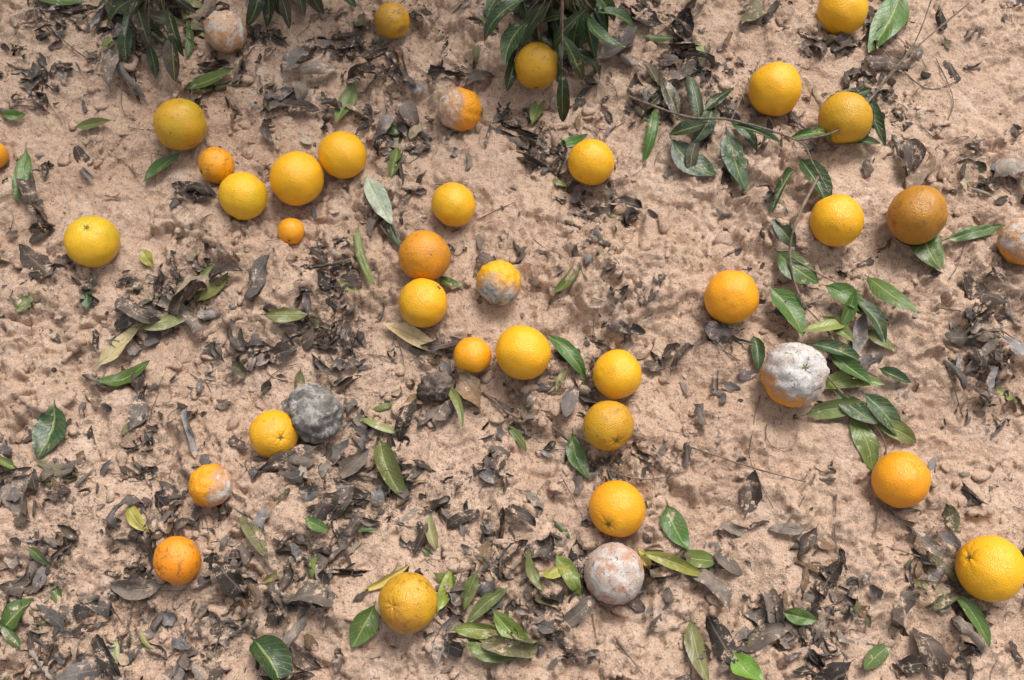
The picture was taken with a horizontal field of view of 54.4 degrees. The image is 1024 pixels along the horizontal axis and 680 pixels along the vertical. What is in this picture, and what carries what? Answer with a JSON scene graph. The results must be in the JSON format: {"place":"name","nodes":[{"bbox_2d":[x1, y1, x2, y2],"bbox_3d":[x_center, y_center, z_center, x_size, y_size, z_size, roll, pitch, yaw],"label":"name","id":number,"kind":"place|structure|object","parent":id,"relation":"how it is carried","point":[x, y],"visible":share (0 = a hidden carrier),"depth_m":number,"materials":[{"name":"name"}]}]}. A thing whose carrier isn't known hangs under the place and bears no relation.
{"place":"outdoors","nodes":[
{"label":"outdoors","id":0,"kind":"place"},
{"bbox_2d":[0,0,1023,679],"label":"sandy ground","id":1,"kind":"structure","parent":0,"point":[138,214],"depth_m":1.37,"materials":[{"name":"beige sand"}]},
{"bbox_2d":[0,143,8,167],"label":"orange","id":2,"kind":"object","parent":1,"relation":"on","point":[4,156],"visible":1,"depth_m":1.47,"materials":[{"name":"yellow food"}]},
{"bbox_2d":[2,109,25,119],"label":"citrus leaf","id":3,"kind":"object","parent":1,"relation":"on","point":[10,114],"visible":1,"depth_m":1.50,"materials":[{"name":"green plant"}]},
{"bbox_2d":[0,598,33,631],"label":"citrus leaf","id":4,"kind":"object","parent":1,"relation":"on","point":[12,612],"visible":1,"depth_m":1.23,"materials":[{"name":"green plant"}]},
{"bbox_2d":[12,145,31,200],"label":"citrus leaf","id":5,"kind":"object","parent":1,"relation":"on","point":[23,167],"visible":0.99,"depth_m":1.46,"materials":[{"name":"green plant"}]},
{"bbox_2d":[15,295,33,313],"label":"citrus leaf","id":6,"kind":"object","parent":1,"relation":"on","point":[24,305],"visible":1,"depth_m":1.36,"materials":[{"name":"green plant"}]},
{"bbox_2d":[32,400,66,458],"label":"citrus leaf","id":7,"kind":"object","parent":1,"relation":"on","point":[49,431],"visible":1,"depth_m":1.30,"materials":[{"name":"green plant"}]},
{"bbox_2d":[80,289,91,310],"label":"citrus leaf","id":8,"kind":"object","parent":1,"relation":"on","point":[86,301],"visible":1,"depth_m":1.38,"materials":[{"name":"green plant"}]},
{"bbox_2d":[72,117,110,129],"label":"citrus leaf","id":9,"kind":"object","parent":1,"relation":"on","point":[90,123],"visible":1,"depth_m":1.48,"materials":[{"name":"green plant"}]},
{"bbox_2d":[64,216,120,267],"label":"orange","id":10,"kind":"object","parent":1,"relation":"on","point":[92,241],"visible":1,"depth_m":1.37,"materials":[{"name":"yellow food"}]},
{"bbox_2d":[92,323,143,369],"bbox_3d":[-0.534,0.007,1.352,0.022,0.013,0.094,34,74,12],"label":"citrus leaf","id":11,"kind":"object","parent":1,"relation":"on","point":[110,352],"visible":1,"depth_m":1.35,"materials":[{"name":"beige plant"}]},
{"bbox_2d":[95,0,195,81],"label":"orange tree branch","id":12,"kind":"object","parent":1,"relation":"on","point":[126,14],"visible":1,"depth_m":1.49,"materials":[{"name":"green plant"}]},
{"bbox_2d":[139,249,153,266],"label":"citrus leaf","id":13,"kind":"object","parent":1,"relation":"on","point":[145,257],"visible":1,"depth_m":1.41,"materials":[{"name":"green plant"}]},
{"bbox_2d":[142,153,179,182],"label":"citrus leaf","id":14,"kind":"object","parent":1,"relation":"on","point":[157,166],"visible":1,"depth_m":1.47,"materials":[{"name":"green plant"}]},
{"bbox_2d":[153,536,200,584],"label":"orange","id":15,"kind":"object","parent":1,"relation":"on","point":[176,560],"visible":1,"depth_m":1.21,"materials":[{"name":"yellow food"}]},
{"bbox_2d":[153,98,206,150],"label":"orange","id":16,"kind":"object","parent":1,"relation":"on","point":[180,124],"visible":1,"depth_m":1.44,"materials":[{"name":"yellow food"}]},
{"bbox_2d":[185,68,233,89],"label":"citrus leaf","id":17,"kind":"object","parent":1,"relation":"on","point":[206,79],"visible":1,"depth_m":1.50,"materials":[{"name":"green plant"}]},
{"bbox_2d":[188,463,232,506],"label":"mouldy orange","id":18,"kind":"object","parent":1,"relation":"on","point":[210,485],"visible":1,"depth_m":1.25,"materials":[{"name":"yellow"}]},
{"bbox_2d":[196,272,227,301],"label":"citrus leaf","id":19,"kind":"object","parent":1,"relation":"on","point":[213,289],"visible":1,"depth_m":1.39,"materials":[{"name":"green plant"}]},
{"bbox_2d":[198,147,234,183],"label":"orange","id":20,"kind":"object","parent":1,"relation":"on","point":[216,165],"visible":0.93,"depth_m":1.43,"materials":[{"name":"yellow food"}]},
{"bbox_2d":[204,10,246,53],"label":"mouldy orange","id":21,"kind":"object","parent":1,"relation":"on","point":[225,31],"visible":1,"depth_m":1.49,"materials":[{"name":"yellow"}]},
{"bbox_2d":[218,172,267,219],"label":"orange","id":22,"kind":"object","parent":1,"relation":"on","point":[242,195],"visible":1,"depth_m":1.40,"materials":[{"name":"yellow food"}]},
{"bbox_2d":[249,635,292,679],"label":"citrus leaf","id":23,"kind":"object","parent":1,"relation":"on","point":[271,654],"visible":1,"depth_m":1.22,"materials":[{"name":"green plant"}]},
{"bbox_2d":[249,410,297,457],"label":"orange","id":24,"kind":"object","parent":1,"relation":"on","point":[272,433],"visible":0.94,"depth_m":1.27,"materials":[{"name":"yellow food"}]},
{"bbox_2d":[277,218,303,243],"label":"orange","id":25,"kind":"object","parent":1,"relation":"on","point":[290,230],"visible":1,"depth_m":1.42,"materials":[{"name":"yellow food"}]},
{"bbox_2d":[269,151,323,205],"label":"orange","id":26,"kind":"object","parent":1,"relation":"on","point":[296,178],"visible":1,"depth_m":1.42,"materials":[{"name":"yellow food"}]},
{"bbox_2d":[246,0,355,28],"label":"orange tree branch","id":27,"kind":"object","parent":1,"relation":"on","point":[267,8],"visible":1,"depth_m":1.50,"materials":[{"name":"green plant"}]},
{"bbox_2d":[281,383,344,444],"bbox_3d":[-0.263,0.099,1.316,0.078,0.081,0.081,-39,75,-12],"label":"mouldy orange","id":28,"kind":"object","parent":1,"relation":"on","point":[314,412],"visible":0.88,"depth_m":1.29,"materials":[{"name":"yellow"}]},
{"bbox_2d":[303,517,327,531],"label":"citrus leaf","id":29,"kind":"object","parent":1,"relation":"on","point":[315,524],"visible":1,"depth_m":1.26,"materials":[{"name":"green plant"}]},
{"bbox_2d":[318,131,366,178],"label":"orange","id":30,"kind":"object","parent":1,"relation":"on","point":[342,154],"visible":1,"depth_m":1.43,"materials":[{"name":"yellow food"}]},
{"bbox_2d":[334,79,356,122],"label":"citrus leaf","id":31,"kind":"object","parent":1,"relation":"on","point":[348,95],"visible":1,"depth_m":1.50,"materials":[{"name":"green plant"}]},
{"bbox_2d":[349,601,378,646],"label":"citrus leaf","id":32,"kind":"object","parent":1,"relation":"on","point":[364,626],"visible":1,"depth_m":1.22,"materials":[{"name":"green plant"}]},
{"bbox_2d":[353,221,374,284],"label":"citrus leaf","id":33,"kind":"object","parent":1,"relation":"on","point":[361,258],"visible":1,"depth_m":1.40,"materials":[{"name":"green plant"}]},
{"bbox_2d":[364,172,392,223],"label":"citrus leaf","id":34,"kind":"object","parent":1,"relation":"on","point":[376,194],"visible":1,"depth_m":1.44,"materials":[{"name":"green plant"}]},
{"bbox_2d":[360,565,408,592],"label":"citrus leaf","id":35,"kind":"object","parent":1,"relation":"on","point":[380,583],"visible":0.89,"depth_m":1.24,"materials":[{"name":"yellow plant"}]},
{"bbox_2d":[373,436,405,495],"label":"citrus leaf","id":36,"kind":"object","parent":1,"relation":"on","point":[385,459],"visible":1,"depth_m":1.30,"materials":[{"name":"green plant"}]},
{"bbox_2d":[374,2,409,38],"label":"orange","id":37,"kind":"object","parent":1,"relation":"on","point":[391,20],"visible":1,"depth_m":1.50,"materials":[{"name":"yellow food"}]},
{"bbox_2d":[385,220,401,246],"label":"citrus leaf","id":38,"kind":"object","parent":1,"relation":"on","point":[392,232],"visible":0.77,"depth_m":1.43,"materials":[{"name":"green plant"}]},
{"bbox_2d":[378,572,437,633],"bbox_3d":[-0.125,0.317,1.203,0.073,0.066,0.072,-32,70,25],"label":"orange","id":39,"kind":"object","parent":1,"relation":"on","point":[408,602],"visible":1,"depth_m":1.18,"materials":[{"name":"yellow food"}]},
{"bbox_2d":[378,321,442,354],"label":"citrus leaf","id":40,"kind":"object","parent":1,"relation":"on","point":[409,333],"visible":1,"depth_m":1.37,"materials":[{"name":"beige plant"}]},
{"bbox_2d":[398,278,447,327],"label":"orange","id":41,"kind":"object","parent":1,"relation":"on","point":[423,302],"visible":1,"depth_m":1.34,"materials":[{"name":"yellow food"}]},
{"bbox_2d":[398,230,450,279],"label":"orange","id":42,"kind":"object","parent":1,"relation":"on","point":[426,254],"visible":0.96,"depth_m":1.36,"materials":[{"name":"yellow food"}]},
{"bbox_2d":[416,370,455,406],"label":"shrivelled orange","id":43,"kind":"object","parent":1,"relation":"on","point":[433,388],"visible":0.97,"depth_m":1.33,"materials":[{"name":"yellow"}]},
{"bbox_2d":[436,570,452,613],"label":"citrus leaf","id":44,"kind":"object","parent":1,"relation":"on","point":[443,598],"visible":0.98,"depth_m":1.23,"materials":[{"name":"green plant"}]},
{"bbox_2d":[439,276,463,289],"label":"citrus leaf","id":45,"kind":"object","parent":1,"relation":"on","point":[444,280],"visible":0.91,"depth_m":1.40,"materials":[{"name":"green plant"}]},
{"bbox_2d":[431,182,475,226],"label":"orange","id":46,"kind":"object","parent":1,"relation":"on","point":[453,204],"visible":1,"depth_m":1.40,"materials":[{"name":"yellow food"}]},
{"bbox_2d":[449,382,463,426],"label":"citrus leaf","id":47,"kind":"object","parent":1,"relation":"on","point":[454,396],"visible":1,"depth_m":1.32,"materials":[{"name":"green plant"}]},
{"bbox_2d":[437,87,481,131],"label":"mouldy orange","id":48,"kind":"object","parent":1,"relation":"on","point":[459,109],"visible":1,"depth_m":1.46,"materials":[{"name":"yellow"}]},
{"bbox_2d":[453,337,491,373],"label":"orange","id":49,"kind":"object","parent":1,"relation":"on","point":[472,355],"visible":1,"depth_m":1.32,"materials":[{"name":"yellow food"}]},
{"bbox_2d":[449,622,496,638],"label":"citrus leaf","id":50,"kind":"object","parent":1,"relation":"on","point":[475,630],"visible":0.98,"depth_m":1.21,"materials":[{"name":"green plant"}]},
{"bbox_2d":[459,639,518,662],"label":"citrus leaf","id":51,"kind":"object","parent":1,"relation":"on","point":[477,650],"visible":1,"depth_m":1.20,"materials":[{"name":"green plant"}]},
{"bbox_2d":[467,586,511,621],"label":"citrus leaf","id":52,"kind":"object","parent":1,"relation":"on","point":[485,602],"visible":1,"depth_m":1.23,"materials":[{"name":"green plant"}]},
{"bbox_2d":[460,622,530,655],"bbox_3d":[-0.019,0.363,1.214,0.094,0.012,0.026,28,72,10],"label":"citrus leaf","id":53,"kind":"object","parent":1,"relation":"on","point":[491,632],"visible":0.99,"depth_m":1.22,"materials":[{"name":"green plant"}]},
{"bbox_2d":[476,259,520,304],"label":"mouldy orange","id":54,"kind":"object","parent":1,"relation":"on","point":[498,282],"visible":1,"depth_m":1.34,"materials":[{"name":"yellow"}]},
{"bbox_2d":[0,0,1016,679],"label":"faded leaf litter","id":55,"kind":"object","parent":1,"relation":"on","point":[876,654],"visible":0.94,"depth_m":1.28,"materials":[{"name":"plant"}]},
{"bbox_2d":[0,0,1023,679],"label":"dead leaf litter","id":56,"kind":"object","parent":1,"relation":"on","point":[934,658],"visible":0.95,"depth_m":1.32,"materials":[{"name":"brown plant"}]},
{"bbox_2d":[40,0,84,4],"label":"citrus leaf","id":57,"kind":"object","parent":56,"relation":"on","point":[64,2],"visible":1,"depth_m":1.55,"materials":[{"name":"green plant"}]},
{"bbox_2d":[90,360,149,386],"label":"citrus leaf","id":58,"kind":"object","parent":56,"relation":"on","point":[120,378],"visible":1,"depth_m":1.34,"materials":[{"name":"green plant"}]},
{"bbox_2d":[125,505,149,531],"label":"citrus leaf","id":59,"kind":"object","parent":56,"relation":"on","point":[135,519],"visible":1,"depth_m":1.26,"materials":[{"name":"yellow plant"}]},
{"bbox_2d":[131,313,193,330],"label":"citrus leaf","id":60,"kind":"object","parent":56,"relation":"on","point":[167,322],"visible":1,"depth_m":1.37,"materials":[{"name":"green plant"}]},
{"bbox_2d":[260,307,306,322],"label":"citrus leaf","id":61,"kind":"object","parent":56,"relation":"on","point":[283,314],"visible":1,"depth_m":1.36,"materials":[{"name":"green plant"}]},
{"bbox_2d":[461,569,478,609],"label":"citrus leaf","id":62,"kind":"object","parent":56,"relation":"on","point":[470,584],"visible":1,"depth_m":1.23,"materials":[{"name":"green plant"}]},
{"bbox_2d":[490,606,534,650],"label":"citrus leaf","id":63,"kind":"object","parent":56,"relation":"on","point":[503,622],"visible":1,"depth_m":1.22,"materials":[{"name":"green plant"}]},
{"bbox_2d":[544,332,585,380],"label":"citrus leaf","id":64,"kind":"object","parent":56,"relation":"on","point":[568,351],"visible":1,"depth_m":1.33,"materials":[{"name":"green plant"}]},
{"bbox_2d":[638,548,651,568],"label":"citrus leaf","id":65,"kind":"object","parent":56,"relation":"on","point":[646,559],"visible":0.96,"depth_m":1.25,"materials":[{"name":"yellow plant"}]},
{"bbox_2d":[638,550,701,576],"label":"citrus leaf","id":66,"kind":"object","parent":56,"relation":"on","point":[676,563],"visible":1,"depth_m":1.24,"materials":[{"name":"yellow plant"}]},
{"bbox_2d":[730,650,762,679],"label":"citrus leaf","id":67,"kind":"object","parent":56,"relation":"on","point":[747,666],"visible":1,"depth_m":1.19,"materials":[{"name":"green plant"}]},
{"bbox_2d":[783,607,816,624],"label":"citrus leaf","id":68,"kind":"object","parent":56,"relation":"on","point":[797,616],"visible":1,"depth_m":1.23,"materials":[{"name":"green plant"}]},
{"bbox_2d":[0,0,1023,679],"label":"twig litter","id":69,"kind":"object","parent":1,"relation":"on","point":[428,372],"visible":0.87,"depth_m":1.36,"materials":[{"name":"brown plant"}]},
{"bbox_2d":[495,325,550,379],"bbox_3d":[0.014,0.017,1.323,0.075,0.076,0.070,34,74,11],"label":"orange","id":70,"kind":"object","parent":1,"relation":"on","point":[522,352],"visible":1,"depth_m":1.30,"materials":[{"name":"yellow food"}]},
{"bbox_2d":[482,391,587,459],"bbox_3d":[0.035,0.112,1.326,0.177,0.013,0.018,30,73,10],"label":"twig","id":71,"kind":"object","parent":1,"relation":"on","point":[502,408],"visible":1,"depth_m":1.33,"materials":[{"name":"brown wood"}]},
{"bbox_2d":[514,42,557,89],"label":"orange","id":72,"kind":"object","parent":1,"relation":"on","point":[535,66],"visible":1,"depth_m":1.46,"materials":[{"name":"yellow food"}]},
{"bbox_2d":[484,0,633,121],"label":"orange tree branch","id":73,"kind":"object","parent":1,"relation":"on","point":[588,20],"visible":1,"depth_m":1.47,"materials":[{"name":"green plant"}]},
{"bbox_2d":[555,555,580,594],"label":"citrus leaf","id":74,"kind":"object","parent":1,"relation":"on","point":[571,577],"visible":1,"depth_m":1.25,"materials":[{"name":"green plant"}]},
{"bbox_2d":[538,564,569,578],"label":"citrus leaf","id":75,"kind":"object","parent":74,"relation":"on","point":[552,573],"visible":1,"depth_m":1.24,"materials":[{"name":"yellow plant"}]},
{"bbox_2d":[558,134,587,146],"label":"citrus leaf","id":76,"kind":"object","parent":1,"relation":"on","point":[571,141],"visible":0.98,"depth_m":1.49,"materials":[{"name":"green plant"}]},
{"bbox_2d":[566,429,589,478],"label":"citrus leaf","id":77,"kind":"object","parent":1,"relation":"on","point":[576,455],"visible":1,"depth_m":1.31,"materials":[{"name":"green plant"}]},
{"bbox_2d":[568,139,614,184],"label":"orange","id":78,"kind":"object","parent":1,"relation":"on","point":[591,161],"visible":1,"depth_m":1.43,"materials":[{"name":"yellow food"}]},
{"bbox_2d":[583,401,633,450],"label":"orange","id":79,"kind":"object","parent":1,"relation":"on","point":[608,425],"visible":1,"depth_m":1.27,"materials":[{"name":"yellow food"}]},
{"bbox_2d":[584,542,643,604],"bbox_3d":[0.128,0.291,1.245,0.075,0.076,0.076,16,101,6],"label":"mouldy orange","id":80,"kind":"object","parent":1,"relation":"on","point":[613,572],"visible":1,"depth_m":1.22,"materials":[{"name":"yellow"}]},
{"bbox_2d":[589,480,645,536],"bbox_3d":[0.134,0.214,1.264,0.073,0.073,0.068,30,38,10],"label":"orange","id":81,"kind":"object","parent":1,"relation":"on","point":[617,508],"visible":1,"depth_m":1.24,"materials":[{"name":"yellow food"}]},
{"bbox_2d":[593,349,641,398],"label":"orange","id":82,"kind":"object","parent":1,"relation":"on","point":[617,373],"visible":1,"depth_m":1.30,"materials":[{"name":"yellow food"}]},
{"bbox_2d":[592,465,685,479],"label":"twig","id":83,"kind":"object","parent":1,"relation":"on","point":[639,478],"visible":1,"depth_m":1.28,"materials":[{"name":"brown wood"}]},
{"bbox_2d":[661,500,689,549],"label":"citrus leaf","id":84,"kind":"object","parent":1,"relation":"on","point":[674,526],"visible":0.99,"depth_m":1.26,"materials":[{"name":"green plant"}]},
{"bbox_2d":[684,614,708,679],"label":"citrus leaf","id":85,"kind":"object","parent":1,"relation":"on","point":[694,643],"visible":1,"depth_m":1.22,"materials":[{"name":"green plant"}]},
{"bbox_2d":[704,270,758,323],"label":"orange","id":86,"kind":"object","parent":1,"relation":"on","point":[731,296],"visible":1,"depth_m":1.33,"materials":[{"name":"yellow food"}]},
{"bbox_2d":[690,446,813,483],"bbox_3d":[0.314,0.164,1.296,0.179,0.030,0.003,14,71,5],"label":"twig","id":87,"kind":"object","parent":1,"relation":"on","point":[747,465],"visible":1,"depth_m":1.30,"materials":[{"name":"brown wood"}]},
{"bbox_2d":[748,395,774,510],"bbox_3d":[0.327,0.147,1.315,0.026,0.014,0.160,0,70,0],"label":"twig","id":88,"kind":"object","parent":1,"relation":"on","point":[750,445],"visible":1,"depth_m":1.32,"materials":[{"name":"brown wood"}]},
{"bbox_2d":[748,62,801,115],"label":"orange","id":89,"kind":"object","parent":1,"relation":"on","point":[774,88],"visible":1,"depth_m":1.45,"materials":[{"name":"yellow food"}]},
{"bbox_2d":[760,342,829,407],"bbox_3d":[0.376,0.046,1.325,0.088,0.084,0.087,34,73,4],"label":"mouldy orange","id":90,"kind":"object","parent":1,"relation":"on","point":[794,374],"visible":1,"depth_m":1.30,"materials":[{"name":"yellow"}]},
{"bbox_2d":[628,0,970,211],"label":"fallen orange twig","id":91,"kind":"object","parent":1,"relation":"on","point":[690,159],"visible":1,"depth_m":1.45,"materials":[{"name":"green plant"}]},
{"bbox_2d":[750,175,917,370],"bbox_3d":[0.435,-0.098,1.371,0.221,0.061,0.277,0,70,0],"label":"fallen orange twig","id":92,"kind":"object","parent":1,"relation":"on","point":[795,267],"visible":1,"depth_m":1.36,"materials":[{"name":"green plant"}]},
{"bbox_2d":[809,194,863,246],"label":"orange","id":93,"kind":"object","parent":1,"relation":"on","point":[836,220],"visible":1,"depth_m":1.36,"materials":[{"name":"yellow food"}]},
{"bbox_2d":[816,0,868,34],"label":"orange","id":94,"kind":"object","parent":1,"relation":"on","point":[835,17],"visible":0.96,"depth_m":1.51,"materials":[{"name":"yellow food"}]},
{"bbox_2d":[818,91,872,143],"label":"orange","id":95,"kind":"object","parent":1,"relation":"on","point":[849,115],"visible":0.99,"depth_m":1.43,"materials":[{"name":"yellow food"}]},
{"bbox_2d":[801,352,915,552],"bbox_3d":[0.464,0.144,1.310,0.144,0.044,0.270,0,70,0],"label":"fallen orange twig","id":96,"kind":"object","parent":1,"relation":"on","point":[884,411],"visible":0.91,"depth_m":1.32,"materials":[{"name":"green plant"}]},
{"bbox_2d":[868,0,908,51],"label":"citrus leaf","id":97,"kind":"object","parent":1,"relation":"on","point":[892,15],"visible":1,"depth_m":1.54,"materials":[{"name":"green plant"}]},
{"bbox_2d":[871,451,930,507],"bbox_3d":[0.500,0.180,1.280,0.071,0.070,0.071,43,48,14],"label":"orange","id":98,"kind":"object","parent":1,"relation":"on","point":[900,479],"visible":1,"depth_m":1.26,"materials":[{"name":"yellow food"}]},
{"bbox_2d":[886,185,947,244],"bbox_3d":[0.565,-0.174,1.387,0.076,0.084,0.084,31,71,35],"label":"orange","id":99,"kind":"object","parent":1,"relation":"on","point":[917,215],"visible":1,"depth_m":1.36,"materials":[{"name":"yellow food"}]},
{"bbox_2d":[895,234,944,269],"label":"citrus leaf","id":100,"kind":"object","parent":1,"relation":"on","point":[931,253],"visible":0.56,"depth_m":1.39,"materials":[{"name":"green plant"}]},
{"bbox_2d":[951,592,990,647],"bbox_3d":[0.577,0.347,1.246,0.019,0.019,0.077,-30,73,-10],"label":"citrus leaf","id":101,"kind":"object","parent":1,"relation":"on","point":[973,613],"visible":1,"depth_m":1.24,"materials":[{"name":"green plant"}]},
{"bbox_2d":[942,224,1002,240],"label":"citrus leaf","id":102,"kind":"object","parent":1,"relation":"on","point":[969,232],"visible":1,"depth_m":1.40,"materials":[{"name":"green plant"}]},
{"bbox_2d":[955,535,1023,601],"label":"orange","id":103,"kind":"object","parent":1,"relation":"on","point":[989,568],"visible":1,"depth_m":1.22,"materials":[{"name":"yellow food"}]},
{"bbox_2d":[997,217,1023,264],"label":"mouldy orange","id":104,"kind":"object","parent":1,"relation":"on","point":[1010,241],"visible":1,"depth_m":1.35,"materials":[{"name":"yellow"}]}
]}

